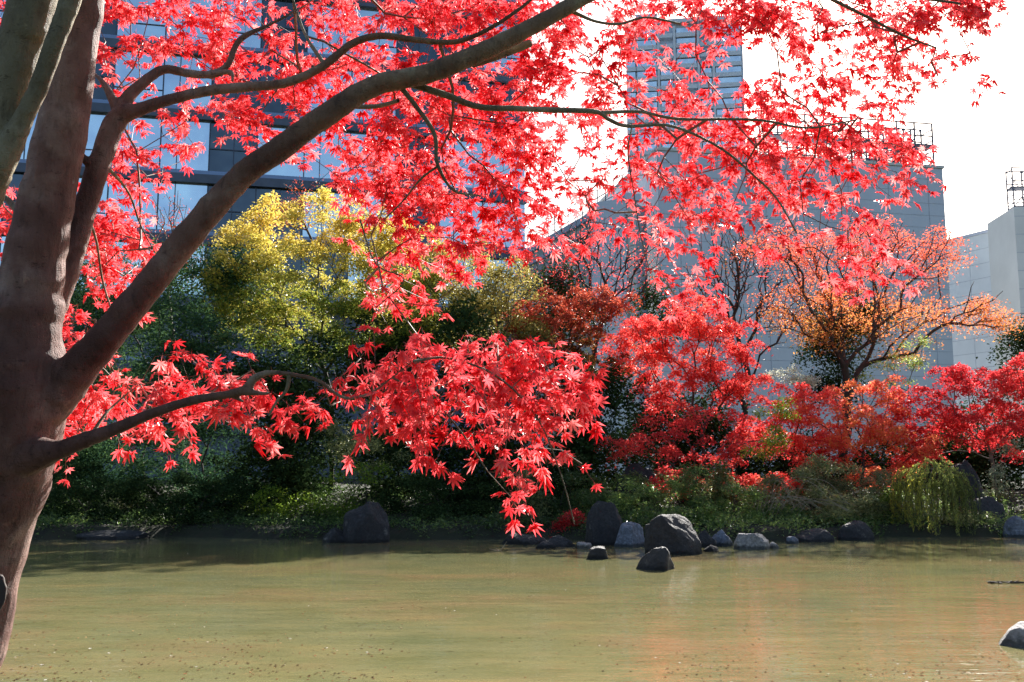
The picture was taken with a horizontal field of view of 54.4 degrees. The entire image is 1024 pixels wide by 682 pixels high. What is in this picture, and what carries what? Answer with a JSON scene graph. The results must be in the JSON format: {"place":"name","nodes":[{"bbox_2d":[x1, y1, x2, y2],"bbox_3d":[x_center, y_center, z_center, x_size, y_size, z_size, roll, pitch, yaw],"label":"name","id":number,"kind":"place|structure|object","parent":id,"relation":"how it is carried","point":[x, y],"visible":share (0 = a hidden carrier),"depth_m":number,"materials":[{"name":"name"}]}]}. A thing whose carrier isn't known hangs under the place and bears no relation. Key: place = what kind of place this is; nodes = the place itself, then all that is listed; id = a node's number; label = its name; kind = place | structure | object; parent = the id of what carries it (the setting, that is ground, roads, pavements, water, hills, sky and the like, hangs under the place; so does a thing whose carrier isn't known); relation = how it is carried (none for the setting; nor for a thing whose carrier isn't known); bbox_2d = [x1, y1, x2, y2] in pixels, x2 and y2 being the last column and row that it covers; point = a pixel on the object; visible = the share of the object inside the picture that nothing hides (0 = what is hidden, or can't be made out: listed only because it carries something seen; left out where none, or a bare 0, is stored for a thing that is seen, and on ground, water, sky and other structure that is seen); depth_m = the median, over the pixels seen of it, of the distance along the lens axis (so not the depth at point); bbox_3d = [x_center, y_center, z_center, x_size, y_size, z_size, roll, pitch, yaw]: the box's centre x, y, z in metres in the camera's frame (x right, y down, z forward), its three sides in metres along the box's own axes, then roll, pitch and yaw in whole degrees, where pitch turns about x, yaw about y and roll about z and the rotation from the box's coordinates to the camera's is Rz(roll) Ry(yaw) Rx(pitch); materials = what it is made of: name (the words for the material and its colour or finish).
{"place":"outdoors","nodes":[
{"label":"outdoors","id":0,"kind":"place"},
{"bbox_2d":[0,537,1023,681],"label":"pond water","id":1,"kind":"structure","parent":0,"point":[938,590],"depth_m":12.87,"materials":[{"name":"liquid"}]},
{"bbox_2d":[343,501,389,542],"bbox_3d":[-3.788,4.861,25.848,1.251,1.376,0.946,0,-8,0],"label":"boulder","id":2,"kind":"object","parent":1,"relation":"in","point":[368,522],"visible":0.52,"depth_m":25.59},
{"bbox_2d":[4,550,1022,681],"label":"floating leaves","id":3,"kind":"object","parent":1,"relation":"on","point":[443,675],"visible":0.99,"depth_m":9.67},
{"bbox_2d":[502,532,545,544],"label":"boulder","id":4,"kind":"object","parent":1,"relation":"in","point":[521,539],"visible":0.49,"depth_m":25.02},
{"bbox_2d":[585,501,622,545],"bbox_3d":[2.337,4.729,24.994,1.049,1.430,0.797,0,-8,0],"label":"boulder","id":5,"kind":"object","parent":1,"relation":"in","point":[604,521],"visible":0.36,"depth_m":24.84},
{"bbox_2d":[614,522,644,546],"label":"boulder","id":6,"kind":"object","parent":1,"relation":"in","point":[630,534],"visible":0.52,"depth_m":24.19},
{"bbox_2d":[636,546,674,570],"bbox_3d":[2.679,4.217,18.622,0.756,0.748,0.584,0,-8,0],"label":"boulder","id":7,"kind":"object","parent":1,"relation":"in","point":[657,559],"visible":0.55,"depth_m":18.49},
{"bbox_2d":[644,514,701,554],"bbox_3d":[3.643,4.483,22.346,1.298,1.187,0.974,0,-8,0],"label":"boulder","id":8,"kind":"object","parent":1,"relation":"in","point":[674,534],"visible":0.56,"depth_m":22.05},
{"bbox_2d":[733,533,770,549],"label":"boulder","id":9,"kind":"object","parent":1,"relation":"in","point":[751,541],"visible":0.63,"depth_m":23.48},
{"bbox_2d":[998,621,1023,647],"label":"boulder","id":10,"kind":"object","parent":1,"relation":"in","point":[1013,636],"visible":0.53,"depth_m":10.42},
{"bbox_2d":[1003,516,1023,536],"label":"boulder","id":11,"kind":"object","parent":1,"relation":"in","point":[1013,526],"visible":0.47,"depth_m":27.77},
{"bbox_2d":[31,478,1023,541],"bbox_3d":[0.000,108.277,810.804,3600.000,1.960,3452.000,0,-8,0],"label":"ground","id":12,"kind":"structure","parent":0,"point":[770,533],"depth_m":27.78,"materials":[{"name":"soil"}]},
{"bbox_2d":[0,0,81,207],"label":"maple tree","id":13,"kind":"object","parent":12,"relation":"on","point":[34,34],"visible":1,"depth_m":2.13,"materials":[{"name":"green plant"}]},
{"bbox_2d":[37,461,154,522],"bbox_3d":[-12.657,4.475,29.473,3.640,1.914,3.505,0,-8,0],"label":"shrub","id":14,"kind":"object","parent":12,"relation":"on","point":[74,488],"visible":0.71,"depth_m":28.76,"materials":[{"name":"green plant"}]},
{"bbox_2d":[44,318,159,507],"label":"evergreen tree","id":15,"kind":"object","parent":12,"relation":"on","point":[83,457],"visible":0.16,"depth_m":31.51,"materials":[{"name":"green plant"}]},
{"bbox_2d":[76,530,149,539],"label":"boulder","id":16,"kind":"object","parent":12,"relation":"on","point":[114,535],"visible":0.54,"depth_m":26.82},
{"bbox_2d":[143,194,208,484],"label":"bare tree","id":17,"kind":"object","parent":12,"relation":"on","point":[162,226],"visible":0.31,"depth_m":39.14,"materials":[{"name":"brown plant"}]},
{"bbox_2d":[63,238,289,477],"bbox_3d":[-12.135,0.779,33.617,8.961,8.736,5.121,0,-8,0],"label":"evergreen tree","id":18,"kind":"object","parent":12,"relation":"on","point":[185,273],"visible":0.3,"depth_m":33.39,"materials":[{"name":"green plant"}]},
{"bbox_2d":[75,292,296,517],"bbox_3d":[-10.171,2.328,31.640,6.396,7.305,6.345,0,-8,0],"label":"evergreen tree","id":19,"kind":"object","parent":12,"relation":"on","point":[209,350],"visible":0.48,"depth_m":30.77,"materials":[{"name":"green plant"}]},
{"bbox_2d":[114,471,260,524],"bbox_3d":[-9.490,4.656,29.555,4.285,1.609,4.013,0,-8,0],"label":"shrub","id":20,"kind":"object","parent":12,"relation":"on","point":[136,484],"visible":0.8,"depth_m":28.97,"materials":[{"name":"green plant"}]},
{"bbox_2d":[0,0,527,479],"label":"office building","id":21,"kind":"structure","parent":12,"relation":"on","point":[212,164],"depth_m":84.95,"materials":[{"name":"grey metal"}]},
{"bbox_2d":[85,113,106,155],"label":"window","id":22,"kind":"structure","parent":21,"relation":"in","point":[96,119],"depth_m":82.54,"materials":[{"name":"blue glass"}]},
{"bbox_2d":[92,49,114,99],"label":"window","id":23,"kind":"structure","parent":21,"relation":"in","point":[98,93],"depth_m":83.23,"materials":[{"name":"blue glass"}]},
{"bbox_2d":[106,179,157,228],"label":"window","id":24,"kind":"structure","parent":21,"relation":"in","point":[150,209],"depth_m":82.56,"materials":[{"name":"blue glass"}]},
{"bbox_2d":[111,117,160,166],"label":"window","id":25,"kind":"structure","parent":21,"relation":"in","point":[139,141],"depth_m":83.39,"materials":[{"name":"blue glass"}]},
{"bbox_2d":[113,49,163,101],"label":"window","id":26,"kind":"structure","parent":21,"relation":"in","point":[121,70],"depth_m":83.90,"materials":[{"name":"blue glass"}]},
{"bbox_2d":[116,0,165,37],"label":"window","id":27,"kind":"structure","parent":21,"relation":"in","point":[153,28],"depth_m":84.60,"materials":[{"name":"blue glass"}]},
{"bbox_2d":[156,182,206,229],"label":"window","id":28,"kind":"structure","parent":21,"relation":"in","point":[191,194],"depth_m":83.31,"materials":[{"name":"blue glass"}]},
{"bbox_2d":[159,118,209,170],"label":"window","id":29,"kind":"structure","parent":21,"relation":"in","point":[200,162],"depth_m":84.09,"materials":[{"name":"blue glass"}]},
{"bbox_2d":[162,54,211,107],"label":"window","id":30,"kind":"structure","parent":21,"relation":"in","point":[170,81],"depth_m":84.75,"materials":[{"name":"blue glass"}]},
{"bbox_2d":[165,0,214,43],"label":"window","id":31,"kind":"structure","parent":21,"relation":"in","point":[198,31],"depth_m":85.47,"materials":[{"name":"blue glass"}]},
{"bbox_2d":[207,184,254,231],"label":"window","id":32,"kind":"structure","parent":21,"relation":"in","point":[243,203],"depth_m":84.33,"materials":[{"name":"blue glass"}]},
{"bbox_2d":[208,121,256,171],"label":"window","id":33,"kind":"structure","parent":21,"relation":"in","point":[222,159],"depth_m":84.75,"materials":[{"name":"blue glass"}]},
{"bbox_2d":[211,58,259,109],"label":"window","id":34,"kind":"structure","parent":21,"relation":"in","point":[255,103],"depth_m":85.79,"materials":[{"name":"blue glass"}]},
{"bbox_2d":[214,0,261,47],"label":"window","id":35,"kind":"structure","parent":21,"relation":"in","point":[253,41],"depth_m":86.46,"materials":[{"name":"blue glass"}]},
{"bbox_2d":[254,187,302,235],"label":"window","id":36,"kind":"structure","parent":21,"relation":"in","point":[284,194],"depth_m":85.10,"materials":[{"name":"blue glass"}]},
{"bbox_2d":[257,126,303,176],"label":"window","id":37,"kind":"structure","parent":21,"relation":"in","point":[287,170],"depth_m":85.72,"materials":[{"name":"blue glass"}]},
{"bbox_2d":[258,62,305,114],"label":"window","id":38,"kind":"structure","parent":21,"relation":"in","point":[274,107],"depth_m":86.29,"materials":[{"name":"blue glass"}]},
{"bbox_2d":[260,0,307,51],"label":"window","id":39,"kind":"structure","parent":21,"relation":"in","point":[279,3],"depth_m":87.31,"materials":[{"name":"blue glass"}]},
{"bbox_2d":[300,250,346,299],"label":"window","id":40,"kind":"structure","parent":21,"relation":"in","point":[328,272],"depth_m":85.26,"materials":[{"name":"blue glass"}]},
{"bbox_2d":[301,190,348,237],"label":"window","id":41,"kind":"structure","parent":21,"relation":"in","point":[312,231],"depth_m":85.77,"materials":[{"name":"blue glass"}]},
{"bbox_2d":[303,130,349,179],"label":"window","id":42,"kind":"structure","parent":21,"relation":"in","point":[317,171],"depth_m":86.54,"materials":[{"name":"blue glass"}]},
{"bbox_2d":[307,3,351,55],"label":"window","id":43,"kind":"structure","parent":21,"relation":"in","point":[310,32],"depth_m":88.01,"materials":[{"name":"blue glass"}]},
{"bbox_2d":[352,7,396,59],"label":"window","id":44,"kind":"structure","parent":21,"relation":"in","point":[363,12],"depth_m":89.05,"materials":[{"name":"blue glass"}]},
{"bbox_2d":[395,137,438,184],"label":"window","id":45,"kind":"structure","parent":21,"relation":"in","point":[421,147],"depth_m":88.42,"materials":[{"name":"blue glass"}]},
{"bbox_2d":[396,13,439,62],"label":"window","id":46,"kind":"structure","parent":21,"relation":"in","point":[419,47],"depth_m":89.75,"materials":[{"name":"blue glass"}]},
{"bbox_2d":[438,198,481,243],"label":"window","id":47,"kind":"structure","parent":21,"relation":"in","point":[446,222],"depth_m":88.36,"materials":[{"name":"blue glass"}]},
{"bbox_2d":[439,139,481,187],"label":"window","id":48,"kind":"structure","parent":21,"relation":"in","point":[458,147],"depth_m":89.33,"materials":[{"name":"blue glass"}]},
{"bbox_2d":[189,452,340,497],"bbox_3d":[-8.237,4.425,33.257,4.972,1.763,5.049,0,-8,0],"label":"shrub","id":49,"kind":"object","parent":12,"relation":"on","point":[230,463],"visible":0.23,"depth_m":32.69,"materials":[{"name":"green plant"}]},
{"bbox_2d":[233,482,329,519],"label":"shrub","id":50,"kind":"object","parent":12,"relation":"on","point":[285,507],"visible":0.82,"depth_m":29.31,"materials":[{"name":"green plant"}]},
{"bbox_2d":[251,169,331,458],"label":"tree","id":51,"kind":"object","parent":12,"relation":"on","point":[306,211],"visible":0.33,"depth_m":38.30,"materials":[{"name":"brown plant"}]},
{"bbox_2d":[203,324,396,509],"bbox_3d":[-6.817,2.787,31.729,6.315,6.431,4.953,0,-8,0],"label":"evergreen tree","id":52,"kind":"object","parent":12,"relation":"on","point":[291,466],"visible":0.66,"depth_m":31.14,"materials":[{"name":"green plant"}]},
{"bbox_2d":[196,184,471,488],"bbox_3d":[-5.914,-0.022,33.380,9.089,10.327,6.010,3,-8,-19],"label":"yellow tree","id":53,"kind":"object","parent":12,"relation":"on","point":[277,307],"visible":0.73,"depth_m":33.03,"materials":[{"name":"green plant"}]},
{"bbox_2d":[309,460,392,520],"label":"shrub","id":54,"kind":"object","parent":12,"relation":"on","point":[343,504],"visible":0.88,"depth_m":28.91,"materials":[{"name":"green plant"}]},
{"bbox_2d":[314,418,415,502],"bbox_3d":[-4.571,3.772,30.108,3.167,2.976,2.191,-4,-9,30],"label":"shrub","id":55,"kind":"object","parent":12,"relation":"on","point":[348,442],"visible":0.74,"depth_m":30.11,"materials":[{"name":"green plant"}]},
{"bbox_2d":[312,307,491,504],"bbox_3d":[-3.615,2.489,32.698,6.111,7.280,5.277,0,-8,0],"label":"evergreen tree","id":56,"kind":"object","parent":12,"relation":"on","point":[380,354],"visible":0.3,"depth_m":32.10,"materials":[{"name":"green plant"}]},
{"bbox_2d":[372,470,494,520],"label":"shrub","id":57,"kind":"object","parent":12,"relation":"on","point":[420,484],"visible":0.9,"depth_m":29.36,"materials":[{"name":"green plant"}]},
{"bbox_2d":[367,236,556,473],"bbox_3d":[-1.768,0.833,34.197,6.713,8.787,4.626,0,-8,0],"label":"yellow tree","id":58,"kind":"object","parent":12,"relation":"on","point":[498,275],"visible":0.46,"depth_m":33.96,"materials":[{"name":"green plant"}]},
{"bbox_2d":[413,292,577,518],"bbox_3d":[-0.402,2.227,31.773,5.495,7.541,4.615,0,-8,0],"label":"evergreen tree","id":59,"kind":"object","parent":12,"relation":"on","point":[464,326],"visible":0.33,"depth_m":31.37,"materials":[{"name":"green plant"}]},
{"bbox_2d":[0,0,1011,667],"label":"maple tree","id":60,"kind":"object","parent":12,"relation":"on","point":[58,228],"visible":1,"depth_m":3.06,"materials":[{"name":"red plant"}]},
{"bbox_2d":[491,465,555,523],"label":"shrub","id":61,"kind":"object","parent":12,"relation":"on","point":[538,512],"visible":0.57,"depth_m":28.25,"materials":[{"name":"green plant"}]},
{"bbox_2d":[32,482,1023,539],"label":"ground cover","id":62,"kind":"object","parent":12,"relation":"on","point":[337,519],"visible":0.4,"depth_m":28.30,"materials":[{"name":"plant"}]},
{"bbox_2d":[502,259,614,417],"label":"evergreen tree","id":63,"kind":"object","parent":12,"relation":"on","point":[559,284],"visible":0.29,"depth_m":40.80,"materials":[{"name":"green plant"}]},
{"bbox_2d":[512,454,607,515],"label":"shrub","id":64,"kind":"object","parent":12,"relation":"on","point":[572,477],"visible":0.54,"depth_m":29.26,"materials":[{"name":"green plant"}]},
{"bbox_2d":[496,283,642,417],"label":"maple tree","id":65,"kind":"object","parent":12,"relation":"on","point":[614,305],"visible":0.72,"depth_m":35.25,"materials":[{"name":"red plant"}]},
{"bbox_2d":[525,169,650,478],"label":"pale wing","id":66,"kind":"structure","parent":12,"relation":"on","point":[616,207],"depth_m":72.68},
{"bbox_2d":[509,335,671,494],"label":"evergreen tree","id":67,"kind":"object","parent":12,"relation":"on","point":[580,445],"visible":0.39,"depth_m":32.38,"materials":[{"name":"green plant"}]},
{"bbox_2d":[515,192,686,469],"bbox_3d":[3.350,-0.004,39.817,7.250,11.917,4.523,0,-8,0],"label":"bare tree","id":68,"kind":"object","parent":12,"relation":"on","point":[587,265],"visible":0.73,"depth_m":39.65,"materials":[{"name":"brown plant"}]},
{"bbox_2d":[614,463,655,501],"bbox_3d":[3.823,4.851,30.895,1.731,2.113,1.388,0,-8,0],"label":"boulder","id":69,"kind":"object","parent":12,"relation":"on","point":[641,470],"visible":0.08,"depth_m":30.69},
{"bbox_2d":[620,274,694,467],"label":"evergreen tree","id":70,"kind":"object","parent":12,"relation":"on","point":[649,302],"visible":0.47,"depth_m":42.18,"materials":[{"name":"green plant"}]},
{"bbox_2d":[604,475,712,523],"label":"shrub","id":71,"kind":"object","parent":12,"relation":"on","point":[634,485],"visible":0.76,"depth_m":27.57,"materials":[{"name":"green plant"}]},
{"bbox_2d":[588,459,736,506],"bbox_3d":[4.468,4.320,29.922,4.508,1.554,3.187,-5,-9,32],"label":"shrub","id":72,"kind":"object","parent":12,"relation":"on","point":[686,472],"visible":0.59,"depth_m":29.40,"materials":[{"name":"green plant"}]},
{"bbox_2d":[625,13,745,172],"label":"apartment tower","id":73,"kind":"structure","parent":12,"relation":"on","point":[674,36],"depth_m":300.85,"materials":[{"name":"grey"}]},
{"bbox_2d":[594,289,777,481],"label":"maple tree","id":74,"kind":"object","parent":12,"relation":"on","point":[693,325],"visible":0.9,"depth_m":33.62,"materials":[{"name":"red plant"}]},
{"bbox_2d":[608,375,775,487],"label":"maple tree","id":75,"kind":"object","parent":12,"relation":"on","point":[685,449],"visible":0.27,"depth_m":36.27,"materials":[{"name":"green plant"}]},
{"bbox_2d":[593,402,793,503],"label":"maple tree","id":76,"kind":"object","parent":12,"relation":"on","point":[685,425],"visible":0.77,"depth_m":30.68,"materials":[{"name":"red plant"}]},
{"bbox_2d":[694,481,769,527],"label":"shrub","id":77,"kind":"object","parent":12,"relation":"on","point":[754,494],"visible":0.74,"depth_m":27.81,"materials":[{"name":"green plant"}]},
{"bbox_2d":[669,467,796,507],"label":"shrub","id":78,"kind":"object","parent":12,"relation":"on","point":[712,484],"visible":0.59,"depth_m":29.54,"materials":[{"name":"green plant"}]},
{"bbox_2d":[657,206,823,477],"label":"bare tree","id":79,"kind":"object","parent":12,"relation":"on","point":[736,306],"visible":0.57,"depth_m":40.86,"materials":[{"name":"brown plant"}]},
{"bbox_2d":[732,502,807,520],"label":"shrub","id":80,"kind":"object","parent":12,"relation":"on","point":[746,509],"visible":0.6,"depth_m":28.37,"materials":[{"name":"green plant"}]},
{"bbox_2d":[585,147,955,476],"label":"grey hall","id":81,"kind":"structure","parent":12,"relation":"on","point":[918,221],"depth_m":75.53,"materials":[{"name":"grey"}]},
{"bbox_2d":[758,112,934,164],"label":"roof scaffold","id":82,"kind":"object","parent":81,"relation":"on","point":[915,143],"visible":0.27,"depth_m":79.44,"materials":[{"name":"grey metal"}]},
{"bbox_2d":[740,396,800,499],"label":"tree","id":83,"kind":"object","parent":12,"relation":"on","point":[775,442],"visible":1,"depth_m":30.32,"materials":[{"name":"green plant"}]},
{"bbox_2d":[762,363,820,459],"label":"shrub","id":84,"kind":"object","parent":12,"relation":"on","point":[806,379],"visible":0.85,"depth_m":35.91,"materials":[{"name":"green plant"}]},
{"bbox_2d":[720,382,872,492],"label":"maple tree","id":85,"kind":"object","parent":12,"relation":"on","point":[803,442],"visible":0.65,"depth_m":32.91,"materials":[{"name":"red plant"}]},
{"bbox_2d":[752,477,855,515],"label":"dry grass clump","id":86,"kind":"object","parent":12,"relation":"on","point":[801,499],"visible":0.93,"depth_m":28.25,"materials":[{"name":"plant"}]},
{"bbox_2d":[759,453,861,521],"bbox_3d":[8.725,4.314,29.132,2.850,2.050,2.083,0,-8,0],"label":"shrub","id":87,"kind":"object","parent":12,"relation":"on","point":[802,473],"visible":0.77,"depth_m":28.92,"materials":[{"name":"green plant"}]},
{"bbox_2d":[706,426,916,488],"bbox_3d":[11.352,4.930,37.594,8.501,3.701,5.649,0,-8,0],"label":"shrub","id":88,"kind":"object","parent":12,"relation":"on","point":[780,463],"visible":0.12,"depth_m":36.89,"materials":[{"name":"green plant"}]},
{"bbox_2d":[793,528,834,541],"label":"boulder","id":89,"kind":"object","parent":12,"relation":"on","point":[818,535],"visible":0.45,"depth_m":25.90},
{"bbox_2d":[784,272,912,425],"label":"evergreen tree","id":90,"kind":"object","parent":12,"relation":"on","point":[837,378],"visible":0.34,"depth_m":42.29,"materials":[{"name":"green plant"}]},
{"bbox_2d":[809,492,890,523],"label":"shrub","id":91,"kind":"object","parent":12,"relation":"on","point":[859,506],"visible":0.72,"depth_m":28.71,"materials":[{"name":"green plant"}]},
{"bbox_2d":[837,520,874,540],"bbox_3d":[9.219,5.232,26.642,0.949,0.856,0.784,0,-8,0],"label":"boulder","id":92,"kind":"object","parent":12,"relation":"on","point":[856,530],"visible":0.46,"depth_m":26.51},
{"bbox_2d":[795,460,926,517],"bbox_3d":[10.495,4.512,30.095,4.030,1.880,3.050,-4,-9,30],"label":"shrub","id":93,"kind":"object","parent":12,"relation":"on","point":[838,484],"visible":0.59,"depth_m":29.95,"materials":[{"name":"green plant"}]},
{"bbox_2d":[798,373,947,494],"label":"maple tree","id":94,"kind":"object","parent":12,"relation":"on","point":[882,435],"visible":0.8,"depth_m":32.61,"materials":[{"name":"red plant"}]},
{"bbox_2d":[725,213,1023,462],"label":"orange tree","id":95,"kind":"object","parent":12,"relation":"on","point":[873,336],"visible":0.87,"depth_m":38.72,"materials":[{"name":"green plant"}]},
{"bbox_2d":[857,334,934,421],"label":"shrub","id":96,"kind":"object","parent":12,"relation":"on","point":[916,362],"visible":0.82,"depth_m":37.40,"materials":[{"name":"green plant"}]},
{"bbox_2d":[889,455,981,535],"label":"willow","id":97,"kind":"object","parent":12,"relation":"on","point":[934,474],"visible":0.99,"depth_m":28.25,"materials":[{"name":"green plant"}]},
{"bbox_2d":[850,367,1023,489],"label":"maple tree","id":98,"kind":"object","parent":12,"relation":"on","point":[978,463],"visible":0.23,"depth_m":36.02,"materials":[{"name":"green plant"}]},
{"bbox_2d":[869,352,1023,492],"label":"maple tree","id":99,"kind":"object","parent":12,"relation":"on","point":[1009,378],"visible":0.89,"depth_m":33.04,"materials":[{"name":"red plant"}]},
{"bbox_2d":[947,460,984,505],"bbox_3d":[14.529,4.931,31.945,1.284,2.238,1.049,0,-8,0],"label":"boulder","id":100,"kind":"object","parent":12,"relation":"on","point":[966,466],"visible":0.2,"depth_m":31.69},
{"bbox_2d":[947,229,997,433],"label":"pale block","id":101,"kind":"structure","parent":12,"relation":"on","point":[968,349],"depth_m":114.93,"materials":[{"name":"grey"}]},
{"bbox_2d":[958,496,1004,520],"bbox_3d":[14.271,5.288,30.198,1.376,1.156,1.100,-2,-8,13],"label":"boulder","id":102,"kind":"object","parent":12,"relation":"on","point":[990,503],"visible":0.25,"depth_m":30.02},
{"bbox_2d":[976,314,1023,485],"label":"evergreen tree","id":103,"kind":"object","parent":12,"relation":"on","point":[1012,336],"visible":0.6,"depth_m":41.11,"materials":[{"name":"green plant"}]},
{"bbox_2d":[978,435,1023,510],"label":"shrub","id":104,"kind":"object","parent":12,"relation":"on","point":[997,473],"visible":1,"depth_m":30.89,"materials":[{"name":"green plant"}]},
{"bbox_2d":[987,207,1023,477],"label":"grey block","id":105,"kind":"structure","parent":12,"relation":"on","point":[1006,241],"depth_m":104.31,"materials":[{"name":"grey"}]},
{"bbox_2d":[525,0,1023,247],"label":"sky","id":106,"kind":"structure","parent":0,"point":[978,146],"materials":[{"name":"white"}]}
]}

